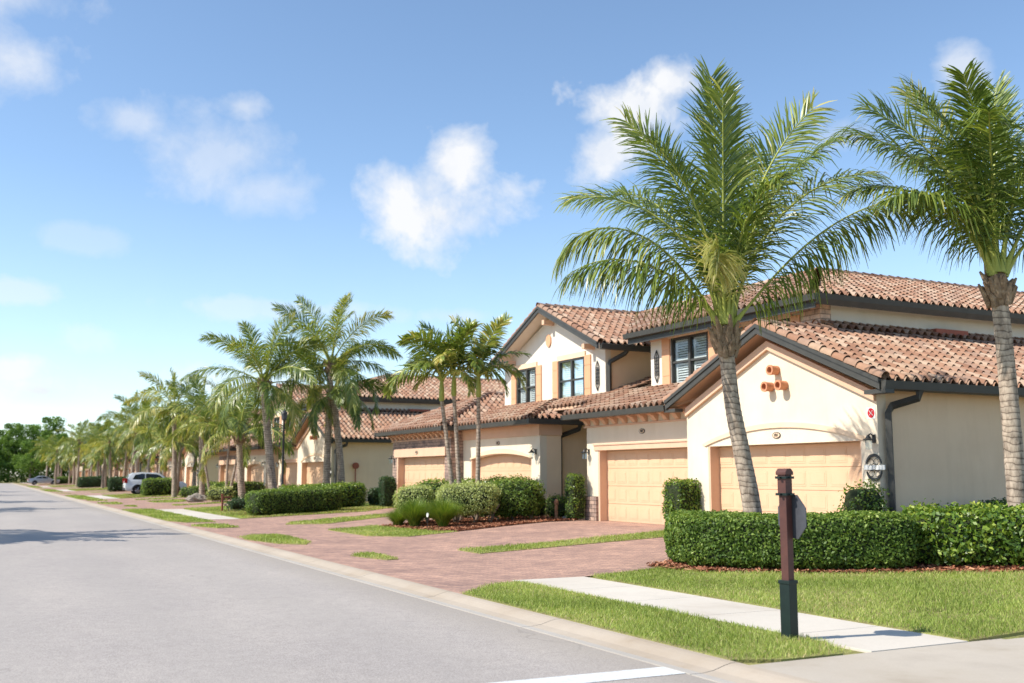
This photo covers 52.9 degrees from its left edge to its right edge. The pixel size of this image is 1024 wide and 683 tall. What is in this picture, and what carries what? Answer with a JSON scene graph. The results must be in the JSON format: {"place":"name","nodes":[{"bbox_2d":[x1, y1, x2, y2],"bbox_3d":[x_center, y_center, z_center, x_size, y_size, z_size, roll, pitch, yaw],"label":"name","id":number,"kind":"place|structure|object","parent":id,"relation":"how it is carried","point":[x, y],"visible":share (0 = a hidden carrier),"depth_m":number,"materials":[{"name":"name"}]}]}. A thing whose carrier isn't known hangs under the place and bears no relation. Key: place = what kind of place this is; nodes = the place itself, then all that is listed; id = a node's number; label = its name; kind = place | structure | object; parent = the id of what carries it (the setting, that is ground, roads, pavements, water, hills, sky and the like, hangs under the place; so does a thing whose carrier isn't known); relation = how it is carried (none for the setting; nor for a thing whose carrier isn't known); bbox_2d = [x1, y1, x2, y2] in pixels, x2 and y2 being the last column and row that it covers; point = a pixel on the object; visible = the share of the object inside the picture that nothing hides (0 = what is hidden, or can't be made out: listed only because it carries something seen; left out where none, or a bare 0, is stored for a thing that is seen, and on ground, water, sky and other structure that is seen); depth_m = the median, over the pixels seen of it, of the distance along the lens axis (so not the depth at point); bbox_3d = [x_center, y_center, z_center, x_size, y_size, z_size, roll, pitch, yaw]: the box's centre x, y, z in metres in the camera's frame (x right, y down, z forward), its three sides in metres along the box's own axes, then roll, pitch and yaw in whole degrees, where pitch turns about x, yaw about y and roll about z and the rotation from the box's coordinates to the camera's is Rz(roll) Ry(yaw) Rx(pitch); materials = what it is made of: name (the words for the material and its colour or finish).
{"place":"outdoors","nodes":[
{"label":"outdoors","id":0,"kind":"place"},
{"bbox_2d":[22,484,74,485],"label":"driveway","id":1,"kind":"structure","parent":0,"point":[48,485],"depth_m":158.26,"materials":[{"name":"brick"}]},
{"bbox_2d":[27,476,59,484],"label":"parked car","id":2,"kind":"object","parent":1,"relation":"on","point":[38,479],"visible":0.88,"depth_m":167.43,"materials":[{"name":"silver metal"}]},
{"bbox_2d":[31,486,100,489],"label":"driveway","id":3,"kind":"structure","parent":0,"point":[62,488],"depth_m":123.09,"materials":[{"name":"brick"}]},
{"bbox_2d":[78,422,120,487],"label":"palm tree","id":4,"kind":"object","parent":3,"relation":"on","point":[86,445],"visible":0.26,"depth_m":118.95,"materials":[{"name":"green plant"}]},
{"bbox_2d":[47,490,132,495],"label":"driveway","id":5,"kind":"structure","parent":0,"point":[84,492],"depth_m":89.83,"materials":[{"name":"brick"}]},
{"bbox_2d":[84,418,131,477],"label":"palm tree","id":6,"kind":"object","parent":5,"relation":"on","point":[107,446],"visible":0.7,"depth_m":102.03,"materials":[{"name":"green plant"}]},
{"bbox_2d":[96,391,158,472],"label":"palm tree","id":7,"kind":"object","parent":5,"relation":"on","point":[132,408],"visible":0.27,"depth_m":99.57,"materials":[{"name":"green plant"}]},
{"bbox_2d":[102,406,160,472],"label":"palm tree","id":8,"kind":"object","parent":5,"relation":"on","point":[123,421],"visible":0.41,"depth_m":93.50,"materials":[{"name":"green plant"}]},
{"bbox_2d":[118,394,173,471],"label":"palm tree","id":9,"kind":"object","parent":5,"relation":"on","point":[138,437],"visible":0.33,"depth_m":86.91,"materials":[{"name":"green plant"}]},
{"bbox_2d":[79,496,230,509],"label":"driveway","id":10,"kind":"structure","parent":0,"point":[142,504],"depth_m":56.33,"materials":[{"name":"concrete"}]},
{"bbox_2d":[154,375,250,494],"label":"palm tree","id":11,"kind":"object","parent":10,"relation":"on","point":[188,394],"visible":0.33,"depth_m":65.62,"materials":[{"name":"green plant"}]},
{"bbox_2d":[199,395,257,486],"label":"palm tree","id":12,"kind":"object","parent":10,"relation":"on","point":[227,463],"visible":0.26,"depth_m":60.63,"materials":[{"name":"green plant"}]},
{"bbox_2d":[162,372,306,497],"bbox_3d":[-14.681,4.994,54.905,7.438,7.153,7.459,4,-8,-27],"label":"palm tree","id":13,"kind":"object","parent":10,"relation":"on","point":[239,436],"visible":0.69,"depth_m":54.51,"materials":[{"name":"green plant"}]},
{"bbox_2d":[213,402,262,489],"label":"palm tree","id":14,"kind":"object","parent":10,"relation":"on","point":[233,476],"visible":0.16,"depth_m":60.39,"materials":[{"name":"green plant"}]},
{"bbox_2d":[155,509,238,518],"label":"sidewalk","id":15,"kind":"structure","parent":0,"point":[196,514],"depth_m":41.97,"materials":[{"name":"concrete"}]},
{"bbox_2d":[0,483,717,682],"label":"road","id":16,"kind":"structure","parent":0,"point":[89,594],"depth_m":11.70,"materials":[{"name":"grey asphalt"}]},
{"bbox_2d":[493,667,683,682],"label":"stop line","id":17,"kind":"object","parent":16,"relation":"on","point":[618,675],"visible":1,"depth_m":8.55,"materials":[{"name":"paint"}]},
{"bbox_2d":[330,526,458,536],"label":"lawn","id":18,"kind":"structure","parent":0,"point":[390,533],"depth_m":27.27,"materials":[{"name":"green plant"}]},
{"bbox_2d":[396,519,577,530],"bbox_3d":[-0.600,5.374,30.523,5.684,0.192,4.423,5,-9,-32],"label":"mulch bed","id":19,"kind":"object","parent":18,"relation":"on","point":[495,526],"visible":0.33,"depth_m":28.81,"materials":[{"name":"brown wood"}]},
{"bbox_2d":[381,507,406,524],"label":"ornamental grass","id":20,"kind":"object","parent":19,"relation":"on","point":[397,518],"depth_m":30.06,"materials":[{"name":"green plant"}]},
{"bbox_2d":[390,496,430,526],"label":"ornamental grass","id":21,"kind":"object","parent":19,"relation":"on","point":[412,514],"depth_m":29.30,"materials":[{"name":"green plant"}]},
{"bbox_2d":[392,481,434,522],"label":"shrub","id":22,"kind":"object","parent":19,"relation":"on","point":[414,491],"visible":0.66,"depth_m":30.42,"materials":[{"name":"green plant"}]},
{"bbox_2d":[420,497,465,526],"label":"ornamental grass","id":23,"kind":"object","parent":19,"relation":"on","point":[441,513],"depth_m":28.73,"materials":[{"name":"green plant"}]},
{"bbox_2d":[382,315,504,519],"bbox_3d":[-2.124,2.334,31.993,3.642,6.470,3.500,4,-8,-27],"label":"palm tree","id":24,"kind":"object","parent":19,"relation":"on","point":[469,380],"visible":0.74,"depth_m":31.83,"materials":[{"name":"green plant"}]},
{"bbox_2d":[389,318,509,519],"bbox_3d":[-2.026,2.338,32.059,3.590,6.459,3.512,4,-8,-27],"label":"palm tree","id":25,"kind":"object","parent":19,"relation":"on","point":[442,357],"visible":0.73,"depth_m":31.77,"materials":[{"name":"green plant"}]},
{"bbox_2d":[416,474,509,520],"bbox_3d":[-1.581,5.017,32.879,3.425,1.564,1.306,0,-7,-2],"label":"hedge","id":26,"kind":"object","parent":19,"relation":"on","point":[435,485],"visible":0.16,"depth_m":32.68,"materials":[{"name":"green plant"}]},
{"bbox_2d":[434,480,501,522],"bbox_3d":[-1.278,4.703,30.351,2.013,1.368,1.631,-1,-8,10],"label":"shrub","id":27,"kind":"object","parent":19,"relation":"on","point":[477,498],"visible":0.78,"depth_m":29.87,"materials":[{"name":"green plant"}]},
{"bbox_2d":[411,311,531,519],"bbox_3d":[-1.032,2.262,32.043,3.463,6.566,3.459,-4,-8,28],"label":"palm tree","id":28,"kind":"object","parent":19,"relation":"on","point":[498,324],"visible":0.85,"depth_m":31.91,"materials":[{"name":"green plant"}]},
{"bbox_2d":[488,473,549,519],"bbox_3d":[0.060,4.704,31.114,1.984,1.448,1.966,4,-8,-27],"label":"shrub","id":29,"kind":"object","parent":19,"relation":"on","point":[520,495],"visible":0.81,"depth_m":30.57,"materials":[{"name":"green plant"}]},
{"bbox_2d":[544,493,565,517],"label":"hedge","id":30,"kind":"object","parent":19,"relation":"on","point":[550,508],"visible":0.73,"depth_m":31.85,"materials":[{"name":"green plant"}]},
{"bbox_2d":[564,473,586,519],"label":"topiary","id":31,"kind":"object","parent":19,"relation":"on","point":[575,495],"visible":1,"depth_m":31.06,"materials":[{"name":"green plant"}]},
{"bbox_2d":[164,508,668,593],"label":"driveway","id":32,"kind":"structure","parent":0,"point":[440,561],"depth_m":21.58,"materials":[{"name":"brick"}]},
{"bbox_2d":[661,477,701,521],"bbox_3d":[4.284,4.078,25.970,0.943,1.336,0.938,4,-8,-27],"label":"topiary","id":33,"kind":"object","parent":32,"relation":"on","point":[681,494],"visible":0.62,"depth_m":25.75,"materials":[{"name":"green plant"}]},
{"bbox_2d":[0,0,1023,476],"label":"sky","id":34,"kind":"structure","parent":0,"point":[173,172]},
{"bbox_2d":[1,477,1023,664],"bbox_3d":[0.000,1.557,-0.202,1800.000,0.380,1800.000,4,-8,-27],"label":"ground","id":35,"kind":"structure","parent":0,"point":[847,652],"depth_m":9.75,"materials":[{"name":"green plant"}]},
{"bbox_2d":[0,423,27,482],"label":"broadleaf tree","id":36,"kind":"object","parent":35,"relation":"on","point":[11,448],"visible":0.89,"depth_m":219.25,"materials":[{"name":"green plant"}]},
{"bbox_2d":[9,424,40,480],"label":"broadleaf tree","id":37,"kind":"object","parent":35,"relation":"on","point":[30,432],"visible":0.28,"depth_m":231.57,"materials":[{"name":"green plant"}]},
{"bbox_2d":[0,455,68,482],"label":"undergrowth","id":38,"kind":"object","parent":35,"relation":"on","point":[5,466],"visible":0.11,"depth_m":215.82,"materials":[{"name":"green plant"}]},
{"bbox_2d":[29,416,66,448],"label":"broadleaf tree","id":39,"kind":"object","parent":35,"relation":"on","point":[52,422],"visible":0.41,"depth_m":223.14,"materials":[{"name":"green plant"}]},
{"bbox_2d":[76,476,108,487],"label":"hedge","id":40,"kind":"object","parent":35,"relation":"on","point":[89,481],"visible":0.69,"depth_m":123.06,"materials":[{"name":"green plant"}]},
{"bbox_2d":[108,438,177,476],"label":"townhouse","id":41,"kind":"structure","parent":35,"relation":"on","point":[116,472],"depth_m":131.66,"materials":[{"name":"white paint"}]},
{"bbox_2d":[142,408,262,486],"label":"townhouse","id":42,"kind":"structure","parent":35,"relation":"on","point":[186,472],"depth_m":90.53,"materials":[{"name":"white paint"}]},
{"bbox_2d":[180,484,224,497],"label":"hedge","id":43,"kind":"object","parent":35,"relation":"on","point":[188,491],"visible":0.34,"depth_m":67.30,"materials":[{"name":"green plant"}]},
{"bbox_2d":[204,483,235,501],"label":"shrub","id":44,"kind":"object","parent":35,"relation":"on","point":[215,494],"visible":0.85,"depth_m":57.06,"materials":[{"name":"green plant"}]},
{"bbox_2d":[185,507,395,518],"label":"lawn","id":45,"kind":"structure","parent":35,"relation":"on","point":[281,516],"depth_m":39.69,"materials":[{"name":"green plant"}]},
{"bbox_2d":[223,492,246,510],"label":"shrub","id":46,"kind":"object","parent":45,"relation":"on","point":[236,503],"visible":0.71,"depth_m":43.82,"materials":[{"name":"green plant"}]},
{"bbox_2d":[178,312,332,488],"bbox_3d":[-11.713,3.052,48.096,7.414,9.293,6.716,4,-8,-27],"label":"palm tree","id":47,"kind":"object","parent":45,"relation":"on","point":[265,386],"visible":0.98,"depth_m":47.62,"materials":[{"name":"green plant"}]},
{"bbox_2d":[281,409,287,485],"bbox_3d":[-9.754,5.019,43.878,0.320,4.300,0.320,4,-8,-27],"label":"street lamp","id":48,"kind":"object","parent":45,"relation":"on","point":[284,413],"visible":0.66,"depth_m":43.94,"materials":[{"name":"black metal"}]},
{"bbox_2d":[244,485,342,514],"bbox_3d":[-8.589,6.269,40.572,3.885,1.210,1.592,5,-9,-35],"label":"hedge","id":49,"kind":"object","parent":45,"relation":"on","point":[265,501],"visible":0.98,"depth_m":39.97,"materials":[{"name":"green plant"}]},
{"bbox_2d":[276,481,367,507],"bbox_3d":[-8.209,6.635,44.133,3.948,1.339,1.971,4,-8,-27],"label":"hedge","id":50,"kind":"object","parent":45,"relation":"on","point":[354,493],"visible":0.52,"depth_m":43.97,"materials":[{"name":"green plant"}]},
{"bbox_2d":[257,291,402,483],"bbox_3d":[-8.698,2.670,50.108,7.597,10.309,7.313,4,-8,-27],"label":"palm tree","id":51,"kind":"object","parent":45,"relation":"on","point":[330,361],"visible":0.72,"depth_m":49.88,"materials":[{"name":"green plant"}]},
{"bbox_2d":[277,342,394,482],"bbox_3d":[-8.320,3.864,50.016,5.393,7.938,5.436,-2,-8,13],"label":"palm tree","id":52,"kind":"object","parent":45,"relation":"on","point":[334,395],"visible":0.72,"depth_m":49.66,"materials":[{"name":"green plant"}]},
{"bbox_2d":[366,487,379,504],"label":"topiary","id":53,"kind":"object","parent":45,"relation":"on","point":[373,496],"visible":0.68,"depth_m":45.14,"materials":[{"name":"green plant"}]},
{"bbox_2d":[378,475,397,506],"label":"topiary","id":54,"kind":"object","parent":45,"relation":"on","point":[387,487],"visible":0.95,"depth_m":43.07,"materials":[{"name":"green plant"}]},
{"bbox_2d":[211,374,504,498],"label":"townhouse","id":55,"kind":"structure","parent":35,"relation":"on","point":[367,451],"depth_m":58.39,"materials":[{"name":"white paint"}]},
{"bbox_2d":[251,464,263,482],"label":"garage door","id":56,"kind":"structure","parent":55,"relation":"in","point":[257,471],"depth_m":69.66,"materials":[{"name":"paint"}]},
{"bbox_2d":[285,463,297,484],"bbox_3d":[-12.889,8.280,61.440,0.079,2.125,4.718,4,-8,-27],"label":"garage door","id":57,"kind":"structure","parent":55,"relation":"in","point":[291,472],"depth_m":62.30,"materials":[{"name":"paint"}]},
{"bbox_2d":[306,462,322,483],"bbox_3d":[-10.464,7.593,56.041,0.079,2.100,5.142,4,-8,-27],"label":"garage door","id":58,"kind":"structure","parent":55,"relation":"in","point":[314,469],"depth_m":56.80,"materials":[{"name":"paint"}]},
{"bbox_2d":[10,483,735,682],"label":"gutter","id":59,"kind":"object","parent":35,"relation":"on","point":[669,666],"visible":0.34,"depth_m":11.74,"materials":[{"name":"concrete"}]},
{"bbox_2d":[11,483,819,682],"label":"kerb","id":60,"kind":"structure","parent":35,"relation":"on","point":[730,670],"depth_m":11.48,"materials":[{"name":"concrete"}]},
{"bbox_2d":[374,267,1023,524],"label":"townhouse","id":61,"kind":"structure","parent":35,"relation":"on","point":[890,382],"depth_m":26.12,"materials":[{"name":"beige paint"}]},
{"bbox_2d":[404,456,444,486],"bbox_3d":[-3.465,5.743,41.899,0.079,2.134,5.083,4,-8,-27],"label":"garage door","id":62,"kind":"structure","parent":61,"relation":"in","point":[417,469],"depth_m":42.22,"materials":[{"name":"paint"}]},
{"bbox_2d":[480,454,530,480],"bbox_3d":[-0.161,5.063,36.649,0.079,2.134,4.887,4,-8,-27],"label":"garage door","id":63,"kind":"structure","parent":61,"relation":"in","point":[506,465],"depth_m":36.82,"materials":[{"name":"paint"}]},
{"bbox_2d":[517,367,535,403],"bbox_3d":[0.654,1.740,38.787,0.280,1.759,1.853,4,-8,-27],"label":"window","id":64,"kind":"structure","parent":61,"relation":"in","point":[530,373],"depth_m":38.75,"materials":[{"name":"glass"}]},
{"bbox_2d":[559,357,584,398],"bbox_3d":[2.103,1.340,35.797,0.111,1.462,1.725,4,-8,-27],"label":"window","id":65,"kind":"structure","parent":61,"relation":"in","point":[571,371],"depth_m":35.80,"materials":[{"name":"clear glass"}]},
{"bbox_2d":[607,447,687,524],"bbox_3d":[3.910,4.065,28.914,0.079,2.125,4.718,4,-8,-27],"label":"garage door","id":66,"kind":"structure","parent":61,"relation":"in","point":[635,477],"depth_m":29.29,"materials":[{"name":"paint"}]},
{"bbox_2d":[671,331,707,382],"bbox_3d":[5.250,0.545,29.894,0.280,1.794,2.091,4,-8,-27],"label":"window","id":67,"kind":"structure","parent":61,"relation":"in","point":[691,350],"depth_m":30.10,"materials":[{"name":"glass"}]},
{"bbox_2d":[719,441,861,513],"bbox_3d":[6.335,3.378,23.515,0.079,2.100,5.142,4,-8,-27],"label":"garage door","id":68,"kind":"structure","parent":61,"relation":"in","point":[820,470],"depth_m":23.11,"materials":[{"name":"paint"}]},
{"bbox_2d":[594,570,1023,641],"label":"lawn","id":69,"kind":"structure","parent":35,"relation":"on","point":[1003,635],"depth_m":12.65,"materials":[{"name":"green plant"}]},
{"bbox_2d":[648,564,1023,573],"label":"mulch bed","id":70,"kind":"object","parent":69,"relation":"on","point":[850,571],"visible":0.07,"depth_m":15.61,"materials":[{"name":"brown wood"}]},
{"bbox_2d":[379,515,1023,572],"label":"mulch chips","id":71,"kind":"object","parent":70,"relation":"on","point":[466,523],"visible":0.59,"depth_m":16.49,"materials":[{"name":"brown wood"}]},
{"bbox_2d":[551,56,934,512],"bbox_3d":[4.226,-0.753,18.472,7.085,9.394,4.768,0,-7,2],"label":"palm tree","id":72,"kind":"object","parent":70,"relation":"on","point":[721,268],"visible":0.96,"depth_m":18.35,"materials":[{"name":"green plant"}]},
{"bbox_2d":[663,509,921,570],"bbox_3d":[4.332,3.213,16.747,4.366,1.007,1.907,-5,-9,33],"label":"hedge","id":73,"kind":"object","parent":70,"relation":"on","point":[860,539],"visible":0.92,"depth_m":15.90,"materials":[{"name":"green plant"}]},
{"bbox_2d":[828,58,1023,506],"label":"palm tree","id":74,"kind":"object","parent":70,"relation":"on","point":[976,216],"visible":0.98,"depth_m":17.22,"materials":[{"name":"green plant"}]},
{"bbox_2d":[900,500,1023,567],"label":"hedge","id":75,"kind":"object","parent":70,"relation":"on","point":[982,533],"visible":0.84,"depth_m":15.54,"materials":[{"name":"green plant"}]},
{"bbox_2d":[833,479,893,512],"bbox_3d":[7.038,3.462,20.569,1.054,1.442,1.085,4,-8,-27],"label":"topiary","id":76,"kind":"object","parent":35,"relation":"on","point":[859,499],"visible":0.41,"depth_m":20.41,"materials":[{"name":"green plant"}]},
{"bbox_2d":[751,638,1023,682],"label":"corner apron","id":77,"kind":"object","parent":35,"relation":"on","point":[993,661],"visible":1,"depth_m":8.73,"materials":[{"name":"concrete"}]},
{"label":"lawn","id":78,"kind":"structure","parent":35,"relation":"on","visible":0},
{"bbox_2d":[124,367,215,496],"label":"palm tree","id":79,"kind":"object","parent":78,"relation":"on","point":[165,423],"visible":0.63,"depth_m":68.21,"materials":[{"name":"green plant"}]},
{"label":"lawn","id":80,"kind":"structure","parent":35,"relation":"on","visible":0},
{"bbox_2d":[56,419,93,486],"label":"palm tree","id":81,"kind":"object","parent":80,"relation":"on","point":[79,442],"visible":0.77,"depth_m":133.43,"materials":[{"name":"green plant"}]},
{"bbox_2d":[458,531,662,553],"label":"lawn","id":82,"kind":"structure","parent":0,"point":[560,545],"depth_m":22.11,"materials":[{"name":"green plant"}]},
{"bbox_2d":[463,584,842,662],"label":"lawn","id":83,"kind":"structure","parent":0,"point":[765,660],"depth_m":10.04,"materials":[{"name":"green plant"}]},
{"bbox_2d":[775,468,806,638],"bbox_3d":[2.715,2.103,10.176,0.189,1.685,0.430,3,-8,-20],"label":"sign post","id":84,"kind":"object","parent":83,"relation":"on","point":[792,520],"visible":0.89,"depth_m":10.14,"materials":[{"name":"brown paint"}]},
{"bbox_2d":[512,576,967,652],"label":"sidewalk","id":85,"kind":"structure","parent":0,"point":[860,637],"depth_m":11.71,"materials":[{"name":"concrete"}]},
{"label":"lawn","id":86,"kind":"structure","parent":0,"visible":0},
{"bbox_2d":[11,439,49,478],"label":"broadleaf tree","id":87,"kind":"object","parent":86,"relation":"on","point":[32,467],"visible":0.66,"depth_m":207.40,"materials":[{"name":"green plant"}]},
{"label":"mulch bed","id":88,"kind":"structure","parent":0,"visible":0},
{"bbox_2d":[173,396,218,491],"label":"palm tree","id":89,"kind":"object","parent":88,"relation":"on","point":[197,419],"visible":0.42,"depth_m":60.79,"materials":[{"name":"green plant"}]},
{"bbox_2d":[228,480,266,498],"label":"hedge","id":90,"kind":"object","parent":88,"relation":"on","point":[253,485],"visible":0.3,"depth_m":61.71,"materials":[{"name":"green plant"}]},
{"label":"mulch bed","id":91,"kind":"structure","parent":0,"visible":0},
{"bbox_2d":[140,477,171,495],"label":"hedge","id":92,"kind":"object","parent":91,"relation":"on","point":[155,486],"visible":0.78,"depth_m":74.03,"materials":[{"name":"green plant"}]},
{"bbox_2d":[145,412,215,494],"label":"palm tree","id":93,"kind":"object","parent":91,"relation":"on","point":[181,445],"visible":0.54,"depth_m":73.26,"materials":[{"name":"green plant"}]},
{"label":"lawn","id":94,"kind":"structure","parent":0,"visible":0},
{"bbox_2d":[122,472,186,493],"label":"parked car","id":95,"kind":"object","parent":94,"relation":"on","point":[132,482],"visible":0.39,"depth_m":79.48,"materials":[{"name":"white paint"}]},
{"bbox_2d":[129,418,196,473],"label":"palm tree","id":96,"kind":"object","parent":94,"relation":"on","point":[145,445],"visible":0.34,"depth_m":80.44,"materials":[{"name":"green plant"}]},
{"bbox_2d":[163,413,225,485],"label":"palm tree","id":97,"kind":"object","parent":94,"relation":"on","point":[194,473],"visible":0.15,"depth_m":81.64,"materials":[{"name":"green plant"}]},
{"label":"mulch bed","id":98,"kind":"structure","parent":0,"visible":0},
{"bbox_2d":[80,435,122,487],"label":"palm tree","id":99,"kind":"object","parent":98,"relation":"on","point":[102,459],"visible":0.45,"depth_m":112.51,"materials":[{"name":"green plant"}]},
{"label":"mulch bed","id":100,"kind":"structure","parent":0,"visible":0},
{"bbox_2d":[53,437,86,483],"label":"palm tree","id":101,"kind":"object","parent":100,"relation":"on","point":[71,467],"visible":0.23,"depth_m":159.09,"materials":[{"name":"green plant"}]},
{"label":"lawn","id":102,"kind":"structure","parent":0,"visible":0},
{"bbox_2d":[38,435,67,483],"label":"palm tree","id":103,"kind":"object","parent":102,"relation":"on","point":[47,449],"visible":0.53,"depth_m":165.98,"materials":[{"name":"green plant"}]},
{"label":"lawn","id":104,"kind":"structure","parent":0,"visible":0},
{"bbox_2d":[28,434,55,475],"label":"palm tree","id":105,"kind":"object","parent":104,"relation":"on","point":[42,444],"visible":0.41,"depth_m":198.97,"materials":[{"name":"green plant"}]},
{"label":"mulch bed","id":106,"kind":"structure","parent":0,"visible":0},
{"bbox_2d":[107,476,126,491],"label":"hedge","id":107,"kind":"object","parent":106,"relation":"on","point":[115,483],"visible":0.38,"depth_m":93.65,"materials":[{"name":"green plant"}]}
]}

